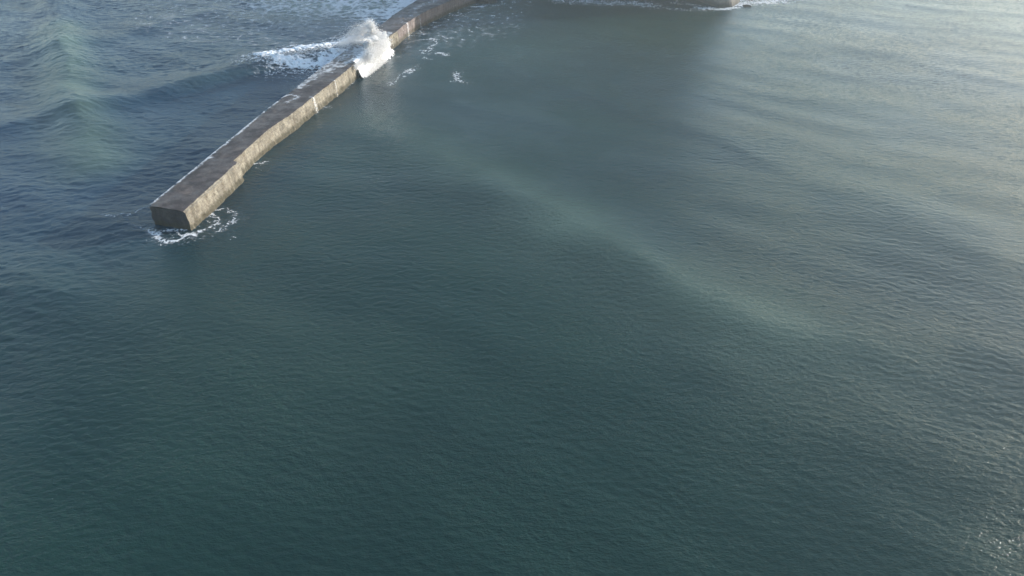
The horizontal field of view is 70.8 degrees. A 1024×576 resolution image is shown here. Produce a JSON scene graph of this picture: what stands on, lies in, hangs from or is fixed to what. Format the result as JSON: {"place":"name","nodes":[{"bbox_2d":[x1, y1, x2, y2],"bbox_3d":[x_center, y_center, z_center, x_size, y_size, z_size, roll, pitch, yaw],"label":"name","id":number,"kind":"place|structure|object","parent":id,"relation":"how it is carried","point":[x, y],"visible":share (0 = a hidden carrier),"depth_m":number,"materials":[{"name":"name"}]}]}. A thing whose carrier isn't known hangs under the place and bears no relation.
{"place":"outdoors","nodes":[
{"label":"outdoors","id":0,"kind":"place"},
{"bbox_2d":[0,0,1023,575],"bbox_3d":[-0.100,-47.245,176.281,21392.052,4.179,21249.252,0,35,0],"label":"sea","id":1,"kind":"structure","parent":0,"point":[602,288],"depth_m":109.59,"materials":[{"name":"liquid"}]},
{"bbox_2d":[148,208,236,245],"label":"foam","id":2,"kind":"object","parent":1,"relation":"on","point":[159,238],"visible":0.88,"depth_m":124.51,"materials":[{"name":"white"}]},
{"bbox_2d":[242,34,367,75],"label":"breaking wave","id":3,"kind":"object","parent":1,"relation":"on","point":[279,58],"visible":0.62,"depth_m":199.88,"materials":[{"name":"white liquid"}]},
{"bbox_2d":[149,0,475,230],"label":"breakwater","id":4,"kind":"object","parent":1,"relation":"in","point":[198,195],"visible":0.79,"depth_m":154.23,"materials":[{"name":"concrete"}]},
{"bbox_2d":[154,95,297,201],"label":"deck wash","id":5,"kind":"object","parent":4,"relation":"on","point":[220,147],"visible":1,"depth_m":144.38,"materials":[{"name":"white liquid"}]},
{"bbox_2d":[298,32,391,87],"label":"deck wash","id":6,"kind":"object","parent":4,"relation":"on","point":[355,49],"visible":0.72,"depth_m":194.53,"materials":[{"name":"white liquid"}]},
{"bbox_2d":[241,0,415,21],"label":"foam","id":7,"kind":"object","parent":1,"relation":"on","point":[401,3],"visible":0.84,"depth_m":251.54,"materials":[{"name":"white"}]},
{"bbox_2d":[337,19,393,77],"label":"wave splash","id":8,"kind":"object","parent":1,"relation":"on","point":[377,51],"visible":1,"depth_m":196.40,"materials":[{"name":"white liquid"}]},
{"bbox_2d":[475,0,496,3],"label":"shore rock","id":9,"kind":"object","parent":1,"relation":"in","point":[485,1],"visible":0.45,"depth_m":255.74,"materials":[{"name":"grey stone"}]},
{"bbox_2d":[562,0,701,10],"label":"foam","id":10,"kind":"object","parent":1,"relation":"on","point":[622,4],"visible":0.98,"depth_m":256.02,"materials":[{"name":"white"}]},
{"bbox_2d":[699,0,785,9],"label":"foam","id":11,"kind":"object","parent":1,"relation":"on","point":[761,2],"visible":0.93,"depth_m":255.87,"materials":[{"name":"white"}]},
{"bbox_2d":[698,0,739,7],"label":"headland","id":12,"kind":"structure","parent":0,"point":[723,3],"depth_m":251.52,"materials":[{"name":"grey stone"}]}
]}

